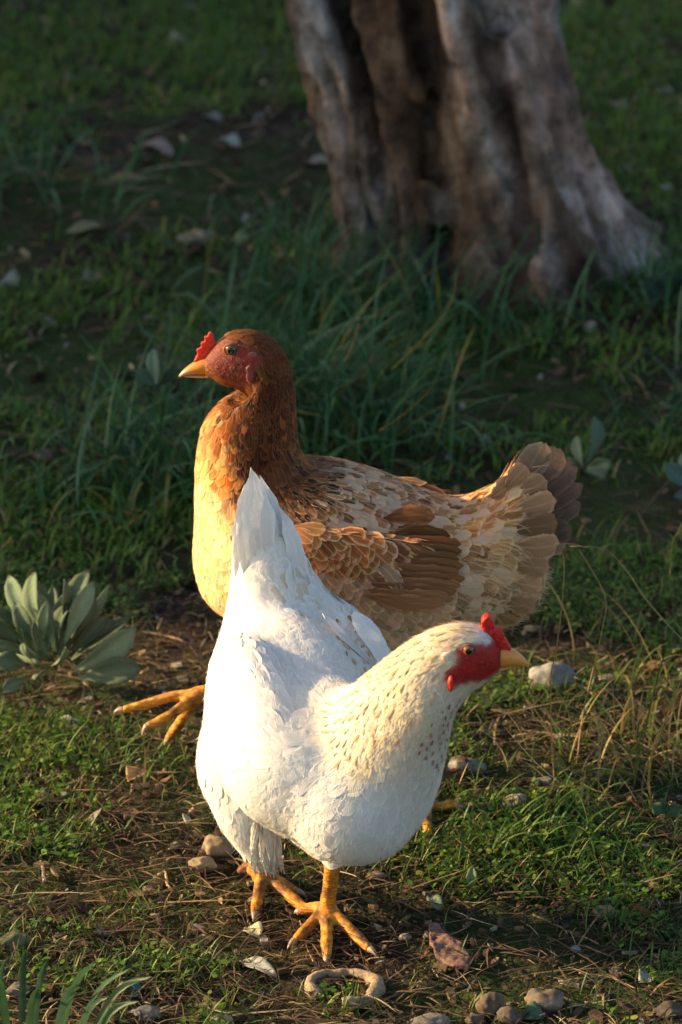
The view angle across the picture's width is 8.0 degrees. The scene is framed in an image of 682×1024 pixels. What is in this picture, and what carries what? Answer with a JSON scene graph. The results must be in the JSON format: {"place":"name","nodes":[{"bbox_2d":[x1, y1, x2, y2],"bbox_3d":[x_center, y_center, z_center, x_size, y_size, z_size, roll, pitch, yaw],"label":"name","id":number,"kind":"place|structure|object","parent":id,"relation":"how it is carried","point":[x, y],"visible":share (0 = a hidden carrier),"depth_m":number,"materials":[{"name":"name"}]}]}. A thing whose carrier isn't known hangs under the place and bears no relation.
{"place":"outdoors","nodes":[
{"label":"outdoors","id":0,"kind":"place"},
{"bbox_2d":[0,0,681,1023],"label":"ground","id":1,"kind":"structure","parent":0,"point":[644,484],"depth_m":4.48,"materials":[{"name":"plant"}]},
{"bbox_2d":[0,269,19,285],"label":"fallen leaf","id":2,"kind":"object","parent":1,"relation":"on","point":[12,275],"visible":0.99,"depth_m":5.00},
{"bbox_2d":[0,930,31,951],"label":"stone","id":3,"kind":"object","parent":1,"relation":"on","point":[9,938],"visible":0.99,"depth_m":3.60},
{"bbox_2d":[6,981,30,999],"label":"stone","id":4,"kind":"object","parent":1,"relation":"on","point":[14,986],"visible":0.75,"depth_m":3.53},
{"bbox_2d":[31,791,53,805],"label":"stone","id":5,"kind":"object","parent":1,"relation":"on","point":[42,796],"visible":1,"depth_m":3.83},
{"bbox_2d":[40,860,45,882],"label":"twig","id":6,"kind":"object","parent":1,"relation":"on","point":[43,875],"visible":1,"depth_m":3.71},
{"bbox_2d":[32,449,55,462],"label":"stone","id":7,"kind":"object","parent":1,"relation":"on","point":[42,453],"visible":0.77,"depth_m":4.52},
{"bbox_2d":[9,717,106,744],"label":"twig","id":8,"kind":"object","parent":1,"relation":"on","point":[73,738],"visible":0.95,"depth_m":3.95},
{"bbox_2d":[54,932,65,941],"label":"stone","id":9,"kind":"object","parent":1,"relation":"on","point":[58,936],"visible":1,"depth_m":3.62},
{"bbox_2d":[51,932,68,972],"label":"twig","id":10,"kind":"object","parent":1,"relation":"on","point":[58,947],"visible":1,"depth_m":3.60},
{"bbox_2d":[50,715,80,727],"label":"fallen leaf","id":11,"kind":"object","parent":1,"relation":"on","point":[68,716],"visible":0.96,"depth_m":3.98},
{"bbox_2d":[0,569,142,692],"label":"broadleaf plant","id":12,"kind":"object","parent":1,"relation":"on","point":[66,620],"visible":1,"depth_m":4.03,"materials":[{"name":"green plant"}]},
{"bbox_2d":[0,949,151,1023],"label":"broad grass","id":13,"kind":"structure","parent":1,"relation":"on","point":[65,1004],"depth_m":3.44,"materials":[{"name":"plant"}]},
{"bbox_2d":[65,220,105,233],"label":"fallen leaf","id":14,"kind":"object","parent":1,"relation":"on","point":[81,225],"visible":1,"depth_m":5.14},
{"bbox_2d":[24,709,155,767],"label":"grass tussock","id":15,"kind":"object","parent":1,"relation":"on","point":[126,749],"depth_m":3.94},
{"bbox_2d":[80,269,100,282],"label":"fallen leaf","id":16,"kind":"object","parent":1,"relation":"on","point":[86,275],"visible":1,"depth_m":5.01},
{"bbox_2d":[74,490,118,572],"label":"twig","id":17,"kind":"object","parent":1,"relation":"on","point":[98,539],"visible":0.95,"depth_m":4.34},
{"bbox_2d":[0,413,193,538],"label":"grass tussock","id":18,"kind":"object","parent":1,"relation":"on","point":[42,491],"depth_m":4.42,"materials":[{"name":"plant"}]},
{"bbox_2d":[93,927,107,936],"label":"stone","id":19,"kind":"object","parent":1,"relation":"on","point":[99,934],"visible":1,"depth_m":3.63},
{"bbox_2d":[80,868,129,883],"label":"twig","id":20,"kind":"object","parent":1,"relation":"on","point":[104,882],"visible":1,"depth_m":3.70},
{"bbox_2d":[0,91,210,224],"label":"grass tussock","id":21,"kind":"object","parent":1,"relation":"on","point":[45,166],"depth_m":5.26,"materials":[{"name":"plant"}]},
{"bbox_2d":[47,713,194,782],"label":"grass tussock","id":22,"kind":"object","parent":1,"relation":"on","point":[162,752],"depth_m":3.92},
{"bbox_2d":[100,172,149,183],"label":"fallen leaf","id":23,"kind":"object","parent":1,"relation":"on","point":[117,176],"visible":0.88,"depth_m":5.28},
{"bbox_2d":[129,983,142,991],"bbox_3d":[-0.149,0.346,3.553,0.010,0.005,0.009,0,22,0],"label":"plastic scrap","id":24,"kind":"object","parent":1,"relation":"on","point":[136,985],"visible":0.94,"depth_m":3.55,"materials":[{"name":"green plastic"}]},
{"bbox_2d":[126,765,148,781],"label":"fallen leaf","id":25,"kind":"object","parent":1,"relation":"on","point":[129,769],"visible":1,"depth_m":3.88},
{"bbox_2d":[131,1005,161,1021],"bbox_3d":[-0.141,0.362,3.518,0.023,0.010,0.017,3,22,6],"label":"stone","id":26,"kind":"object","parent":1,"relation":"on","point":[144,1009],"visible":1,"depth_m":3.51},
{"bbox_2d":[142,886,153,895],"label":"stone","id":27,"kind":"object","parent":1,"relation":"on","point":[149,888],"visible":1,"depth_m":3.69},
{"bbox_2d":[134,348,175,387],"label":"broadleaf plant","id":28,"kind":"object","parent":1,"relation":"on","point":[149,376],"visible":1,"depth_m":4.37,"materials":[{"name":"green plant"}]},
{"bbox_2d":[109,744,203,807],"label":"grass tussock","id":29,"kind":"object","parent":1,"relation":"on","point":[146,778],"depth_m":3.88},
{"bbox_2d":[142,137,173,156],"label":"fallen leaf","id":30,"kind":"object","parent":1,"relation":"on","point":[163,145],"visible":1,"depth_m":5.38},
{"bbox_2d":[157,871,173,892],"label":"twig","id":31,"kind":"object","parent":1,"relation":"on","point":[164,873],"visible":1,"depth_m":3.72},
{"bbox_2d":[0,330,336,537],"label":"grass tussock","id":32,"kind":"object","parent":1,"relation":"on","point":[157,435],"depth_m":4.46,"materials":[{"name":"plant"}]},
{"bbox_2d":[25,852,312,936],"bbox_3d":[-0.132,0.287,3.682,0.213,0.025,0.104,4,22,9],"label":"grass tussock","id":33,"kind":"object","parent":1,"relation":"on","point":[114,895],"depth_m":3.68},
{"bbox_2d":[143,631,198,652],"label":"twig","id":34,"kind":"object","parent":1,"relation":"on","point":[147,632],"visible":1,"depth_m":4.16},
{"bbox_2d":[145,733,196,743],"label":"twig","id":35,"kind":"object","parent":1,"relation":"on","point":[159,738],"visible":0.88,"depth_m":3.95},
{"bbox_2d":[168,30,191,46],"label":"fallen leaf","id":36,"kind":"object","parent":1,"relation":"on","point":[173,34],"visible":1,"depth_m":5.78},
{"bbox_2d":[175,230,216,249],"bbox_3d":[-0.153,-0.284,5.111,0.038,0.024,0.031,11,24,25],"label":"stone","id":37,"kind":"object","parent":1,"relation":"on","point":[184,237],"visible":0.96,"depth_m":5.10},
{"bbox_2d":[190,924,205,934],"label":"stone","id":38,"kind":"object","parent":1,"relation":"on","point":[200,932],"visible":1,"depth_m":3.64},
{"bbox_2d":[188,856,217,876],"bbox_3d":[-0.106,0.271,3.731,0.022,0.015,0.015,-3,22,-7],"label":"stone","id":39,"kind":"object","parent":1,"relation":"on","point":[200,863],"visible":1,"depth_m":3.73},
{"bbox_2d":[203,111,221,121],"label":"fallen leaf","id":40,"kind":"object","parent":1,"relation":"on","point":[216,115],"visible":1,"depth_m":5.48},
{"bbox_2d":[200,834,232,859],"bbox_3d":[-0.096,0.260,3.753,0.026,0.022,0.021,3,22,8],"label":"stone","id":41,"kind":"object","parent":1,"relation":"on","point":[214,846],"visible":1,"depth_m":3.75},
{"bbox_2d":[192,883,243,894],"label":"twig","id":42,"kind":"object","parent":1,"relation":"on","point":[215,888],"visible":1,"depth_m":3.70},
{"bbox_2d":[209,1013,232,1023],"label":"stone","id":43,"kind":"object","parent":1,"relation":"on","point":[215,1018],"visible":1,"depth_m":3.51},
{"bbox_2d":[220,133,239,145],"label":"fallen leaf","id":44,"kind":"object","parent":1,"relation":"on","point":[233,139],"visible":1,"depth_m":5.39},
{"bbox_2d":[85,254,382,431],"bbox_3d":[-0.103,-0.162,4.672,0.248,0.112,0.258,19,28,38],"label":"grass tussock","id":45,"kind":"object","parent":1,"relation":"on","point":[222,333],"depth_m":4.68,"materials":[{"name":"plant"}]},
{"bbox_2d":[237,862,250,877],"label":"stone","id":46,"kind":"object","parent":1,"relation":"on","point":[242,870],"visible":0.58,"depth_m":3.72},
{"bbox_2d":[236,232,252,241],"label":"fallen leaf","id":47,"kind":"object","parent":1,"relation":"on","point":[242,237],"visible":0.55,"depth_m":5.12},
{"bbox_2d":[166,172,338,287],"bbox_3d":[-0.048,-0.314,5.107,0.288,0.072,0.276,-12,25,-27],"label":"grass tussock","id":48,"kind":"object","parent":1,"relation":"on","point":[277,215],"depth_m":5.12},
{"bbox_2d":[243,921,262,937],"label":"fallen leaf","id":49,"kind":"object","parent":1,"relation":"on","point":[259,926],"visible":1,"depth_m":3.64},
{"bbox_2d":[239,956,276,976],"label":"fallen leaf","id":50,"kind":"object","parent":1,"relation":"on","point":[263,963],"visible":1,"depth_m":3.58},
{"bbox_2d":[278,911,344,933],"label":"twig","id":51,"kind":"object","parent":1,"relation":"on","point":[315,928],"visible":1,"depth_m":3.65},
{"bbox_2d":[118,162,513,345],"bbox_3d":[-0.028,-0.252,4.869,0.409,0.144,0.367,0,22,0],"label":"grass tussock","id":52,"kind":"object","parent":1,"relation":"on","point":[312,274],"depth_m":4.89,"materials":[{"name":"plant"}]},
{"bbox_2d":[307,154,327,162],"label":"fallen leaf","id":53,"kind":"object","parent":1,"relation":"on","point":[319,158],"visible":0.76,"depth_m":5.34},
{"bbox_2d":[270,1017,391,1021],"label":"twig","id":54,"kind":"object","parent":1,"relation":"on","point":[299,1019],"visible":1,"depth_m":3.51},
{"bbox_2d":[0,0,681,583],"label":"grass","id":55,"kind":"structure","parent":1,"relation":"on","point":[614,14],"depth_m":5.10,"materials":[{"name":"plant"}]},
{"bbox_2d":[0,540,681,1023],"bbox_3d":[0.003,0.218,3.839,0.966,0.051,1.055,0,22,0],"label":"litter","id":56,"kind":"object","parent":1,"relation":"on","point":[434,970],"visible":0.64,"depth_m":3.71,"materials":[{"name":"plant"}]},
{"bbox_2d":[0,546,681,1023],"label":"grass","id":57,"kind":"structure","parent":1,"relation":"on","point":[600,866],"depth_m":3.79,"materials":[{"name":"plant"}]},
{"bbox_2d":[0,0,681,581],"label":"litter","id":58,"kind":"object","parent":1,"relation":"on","point":[216,262],"visible":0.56,"depth_m":5.07,"materials":[{"name":"plant"}]},
{"bbox_2d":[121,230,562,459],"bbox_3d":[-0.003,-0.163,4.595,0.427,0.174,0.363,-7,23,-17],"label":"grass tussock","id":59,"kind":"object","parent":1,"relation":"on","point":[315,357],"depth_m":4.60,"materials":[{"name":"plant"}]},
{"bbox_2d":[304,968,385,1009],"bbox_3d":[0.003,0.347,3.558,0.059,0.012,0.052,15,26,33],"label":"curled root","id":60,"kind":"object","parent":1,"relation":"on","point":[377,980],"visible":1,"depth_m":3.56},
{"bbox_2d":[113,329,582,855],"bbox_3d":[0.003,0.038,3.819,0.340,0.392,0.204,11,24,25],"label":"hen","id":61,"kind":"object","parent":1,"relation":"on","point":[399,561],"visible":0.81,"depth_m":3.75,"materials":[{"name":"brown"}]},
{"bbox_2d":[343,322,358,361],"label":"dry stalk","id":62,"kind":"object","parent":1,"relation":"on","point":[352,344],"visible":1,"depth_m":4.31,"materials":[{"name":"plant"}]},
{"bbox_2d":[195,468,528,962],"bbox_3d":[-0.016,0.158,3.595,0.173,0.328,0.305,-12,25,-27],"label":"hen","id":63,"kind":"object","parent":1,"relation":"on","point":[326,728],"visible":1,"depth_m":3.54,"materials":[{"name":"white"}]},
{"bbox_2d":[164,314,568,488],"bbox_3d":[0.008,-0.091,4.487,0.372,0.125,0.333,-17,27,-36],"label":"grass tussock","id":64,"kind":"object","parent":1,"relation":"on","point":[395,428],"depth_m":4.53,"materials":[{"name":"plant"}]},
{"bbox_2d":[366,871,386,880],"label":"stone","id":65,"kind":"object","parent":1,"relation":"on","point":[378,873],"visible":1,"depth_m":3.72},
{"bbox_2d":[378,389,430,430],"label":"dry stalk","id":66,"kind":"object","parent":1,"relation":"on","point":[404,413],"visible":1,"depth_m":4.23,"materials":[{"name":"plant"}]},
{"bbox_2d":[398,933,411,941],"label":"stone","id":67,"kind":"object","parent":1,"relation":"on","point":[407,935],"visible":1,"depth_m":3.63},
{"bbox_2d":[212,220,603,383],"bbox_3d":[0.080,-0.234,4.844,0.365,0.117,0.363,20,29,40],"label":"grass tussock","id":68,"kind":"object","parent":1,"relation":"on","point":[439,296],"depth_m":4.82,"materials":[{"name":"plant"}]},
{"bbox_2d":[382,972,460,999],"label":"twig","id":69,"kind":"object","parent":1,"relation":"on","point":[425,985],"visible":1,"depth_m":3.56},
{"bbox_2d":[391,272,456,369],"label":"dry stalk","id":70,"kind":"object","parent":1,"relation":"on","point":[410,351],"visible":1,"depth_m":4.41,"materials":[{"name":"plant"}]},
{"bbox_2d":[410,1013,451,1023],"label":"stone","id":71,"kind":"object","parent":1,"relation":"on","point":[432,1018],"visible":1,"depth_m":3.51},
{"bbox_2d":[427,894,442,911],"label":"fallen leaf","id":72,"kind":"object","parent":1,"relation":"on","point":[437,902],"visible":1,"depth_m":3.68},
{"bbox_2d":[429,922,470,971],"bbox_3d":[0.079,0.323,3.613,0.024,0.011,0.067,-6,23,-14],"label":"bark plate","id":73,"kind":"object","parent":1,"relation":"on","point":[443,942],"visible":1,"depth_m":3.61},
{"bbox_2d":[443,756,467,781],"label":"fallen leaf","id":74,"kind":"object","parent":1,"relation":"on","point":[450,773],"visible":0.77,"depth_m":3.88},
{"bbox_2d":[447,755,486,778],"bbox_3d":[0.101,0.205,3.894,0.032,0.016,0.025,6,23,14],"label":"stone","id":75,"kind":"object","parent":1,"relation":"on","point":[453,762],"visible":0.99,"depth_m":3.89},
{"bbox_2d":[466,866,477,886],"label":"fallen leaf","id":76,"kind":"object","parent":1,"relation":"on","point":[471,872],"visible":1,"depth_m":3.70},
{"bbox_2d":[401,811,547,892],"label":"grass tussock","id":77,"kind":"object","parent":1,"relation":"on","point":[456,848],"depth_m":3.76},
{"bbox_2d":[465,1012,483,1023],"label":"stone","id":78,"kind":"object","parent":1,"relation":"on","point":[474,1017],"visible":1,"depth_m":3.51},
{"bbox_2d":[285,0,671,317],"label":"olive tree","id":79,"kind":"object","parent":1,"relation":"on","point":[464,117],"visible":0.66,"depth_m":4.89,"materials":[{"name":"brown plant"}]},
{"bbox_2d":[475,992,505,1021],"bbox_3d":[0.108,0.358,3.531,0.022,0.026,0.017,3,22,7],"label":"stone","id":80,"kind":"object","parent":1,"relation":"on","point":[491,1003],"visible":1,"depth_m":3.52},
{"bbox_2d":[496,1006,523,1023],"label":"stone","id":81,"kind":"object","parent":1,"relation":"on","point":[510,1015],"visible":1,"depth_m":3.52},
{"bbox_2d":[501,793,528,810],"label":"stone","id":82,"kind":"object","parent":1,"relation":"on","point":[516,797],"visible":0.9,"depth_m":3.83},
{"bbox_2d":[362,217,681,387],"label":"grass tussock","id":83,"kind":"object","parent":1,"relation":"on","point":[548,316],"depth_m":4.79,"materials":[{"name":"plant"}]},
{"bbox_2d":[432,768,621,864],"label":"grass tussock","id":84,"kind":"object","parent":1,"relation":"on","point":[566,808],"depth_m":3.80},
{"bbox_2d":[521,1001,543,1019],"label":"fallen leaf","id":85,"kind":"object","parent":1,"relation":"on","point":[534,1009],"visible":1,"depth_m":3.52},
{"bbox_2d":[505,728,561,783],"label":"dry stalk","id":86,"kind":"object","parent":1,"relation":"on","point":[533,760],"visible":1,"depth_m":3.81,"materials":[{"name":"plant"}]},
{"bbox_2d":[524,988,563,1017],"bbox_3d":[0.148,0.357,3.538,0.029,0.024,0.023,-1,22,-2],"label":"stone","id":87,"kind":"object","parent":1,"relation":"on","point":[549,1001],"visible":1,"depth_m":3.53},
{"bbox_2d":[454,675,647,795],"bbox_3d":[0.184,0.168,3.925,0.151,0.055,0.182,-11,24,-25],"label":"grass tussock","id":88,"kind":"object","parent":1,"relation":"on","point":[558,738],"depth_m":3.93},
{"bbox_2d":[529,662,575,696],"bbox_3d":[0.175,0.138,4.047,0.039,0.029,0.031,-2,22,-5],"label":"stone","id":89,"kind":"object","parent":1,"relation":"on","point":[559,674],"visible":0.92,"depth_m":4.04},
{"bbox_2d":[449,696,681,836],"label":"grass tussock","id":90,"kind":"object","parent":1,"relation":"on","point":[630,761],"depth_m":3.88,"materials":[{"name":"plant"}]},
{"bbox_2d":[533,914,598,943],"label":"twig","id":91,"kind":"object","parent":1,"relation":"on","point":[540,917],"visible":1,"depth_m":3.66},
{"bbox_2d":[454,761,681,875],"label":"grass tussock","id":92,"kind":"object","parent":1,"relation":"on","point":[574,837],"depth_m":3.79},
{"bbox_2d":[550,543,587,782],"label":"dry stalk","id":93,"kind":"object","parent":1,"relation":"on","point":[554,659],"visible":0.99,"depth_m":3.82,"materials":[{"name":"plant"}]},
{"bbox_2d":[569,0,588,6],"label":"fallen leaf","id":94,"kind":"object","parent":1,"relation":"on","point":[576,3],"visible":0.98,"depth_m":5.92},
{"bbox_2d":[541,707,617,723],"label":"dry stalk","id":95,"kind":"object","parent":1,"relation":"on","point":[583,722],"visible":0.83,"depth_m":3.98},
{"bbox_2d":[490,798,681,897],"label":"grass tussock","id":96,"kind":"object","parent":1,"relation":"on","point":[562,848],"depth_m":3.75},
{"bbox_2d":[491,648,681,790],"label":"grass tussock","id":97,"kind":"object","parent":1,"relation":"on","point":[628,704],"depth_m":3.92,"materials":[{"name":"plant"}]},
{"bbox_2d":[565,416,609,479],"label":"broadleaf plant","id":98,"kind":"object","parent":1,"relation":"on","point":[598,467],"visible":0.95,"depth_m":4.43,"materials":[{"name":"green plant"}]},
{"bbox_2d":[576,549,606,763],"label":"dry stalk","id":99,"kind":"object","parent":1,"relation":"on","point":[595,658],"visible":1,"depth_m":3.88,"materials":[{"name":"plant"}]},
{"bbox_2d":[575,677,625,712],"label":"dry stalk","id":100,"kind":"object","parent":1,"relation":"on","point":[605,690],"visible":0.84,"depth_m":3.96,"materials":[{"name":"plant"}]},
{"bbox_2d":[593,905,614,921],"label":"stone","id":101,"kind":"object","parent":1,"relation":"on","point":[596,913],"visible":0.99,"depth_m":3.67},
{"bbox_2d":[531,197,681,329],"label":"grass tussock","id":102,"kind":"object","parent":1,"relation":"on","point":[647,272],"depth_m":4.89,"materials":[{"name":"plant"}]},
{"bbox_2d":[536,582,681,716],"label":"grass tussock","id":103,"kind":"object","parent":1,"relation":"on","point":[637,664],"depth_m":4.05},
{"bbox_2d":[579,972,639,990],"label":"twig","id":104,"kind":"object","parent":1,"relation":"on","point":[612,978],"visible":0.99,"depth_m":3.58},
{"bbox_2d":[541,345,681,460],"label":"grass tussock","id":105,"kind":"object","parent":1,"relation":"on","point":[675,405],"depth_m":4.59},
{"bbox_2d":[609,967,627,978],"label":"stone","id":106,"kind":"object","parent":1,"relation":"on","point":[617,970],"visible":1,"depth_m":3.58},
{"bbox_2d":[610,98,628,108],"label":"fallen leaf","id":107,"kind":"object","parent":1,"relation":"on","point":[619,101],"visible":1,"depth_m":5.51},
{"bbox_2d":[570,546,681,638],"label":"dry stalk","id":108,"kind":"object","parent":1,"relation":"on","point":[634,582],"visible":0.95,"depth_m":3.93,"materials":[{"name":"plant"}]},
{"bbox_2d":[630,903,650,919],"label":"fallen leaf","id":109,"kind":"object","parent":1,"relation":"on","point":[640,909],"visible":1,"depth_m":3.67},
{"bbox_2d":[634,878,652,889],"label":"fallen leaf","id":110,"kind":"object","parent":1,"relation":"on","point":[644,883],"visible":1,"depth_m":3.72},
{"bbox_2d":[639,969,654,982],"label":"fallen leaf","id":111,"kind":"object","parent":1,"relation":"on","point":[645,975],"visible":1,"depth_m":3.58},
{"bbox_2d":[632,618,676,793],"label":"dry stalk","id":112,"kind":"object","parent":1,"relation":"on","point":[649,709],"visible":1,"depth_m":3.84,"materials":[{"name":"plant"}]},
{"bbox_2d":[644,270,681,308],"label":"broadleaf plant","id":113,"kind":"object","parent":1,"relation":"on","point":[658,285],"visible":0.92,"depth_m":4.88,"materials":[{"name":"green plant"}]},
{"bbox_2d":[647,687,681,782],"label":"dry stalk","id":114,"kind":"object","parent":1,"relation":"on","point":[653,746],"visible":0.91,"depth_m":3.85,"materials":[{"name":"plant"}]},
{"bbox_2d":[652,798,679,816],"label":"broadleaf plant","id":115,"kind":"object","parent":1,"relation":"on","point":[659,808],"visible":1,"depth_m":3.79,"materials":[{"name":"green plant"}]},
{"bbox_2d":[653,1000,681,1019],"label":"stone","id":116,"kind":"object","parent":1,"relation":"on","point":[673,1005],"visible":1,"depth_m":3.52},
{"bbox_2d":[663,455,681,499],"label":"broadleaf plant","id":117,"kind":"object","parent":1,"relation":"on","point":[673,471],"visible":1,"depth_m":4.28,"materials":[{"name":"green plant"}]},
{"bbox_2d":[669,524,681,578],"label":"dry stalk","id":118,"kind":"object","parent":1,"relation":"on","point":[671,552],"visible":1,"depth_m":4.03,"materials":[{"name":"plant"}]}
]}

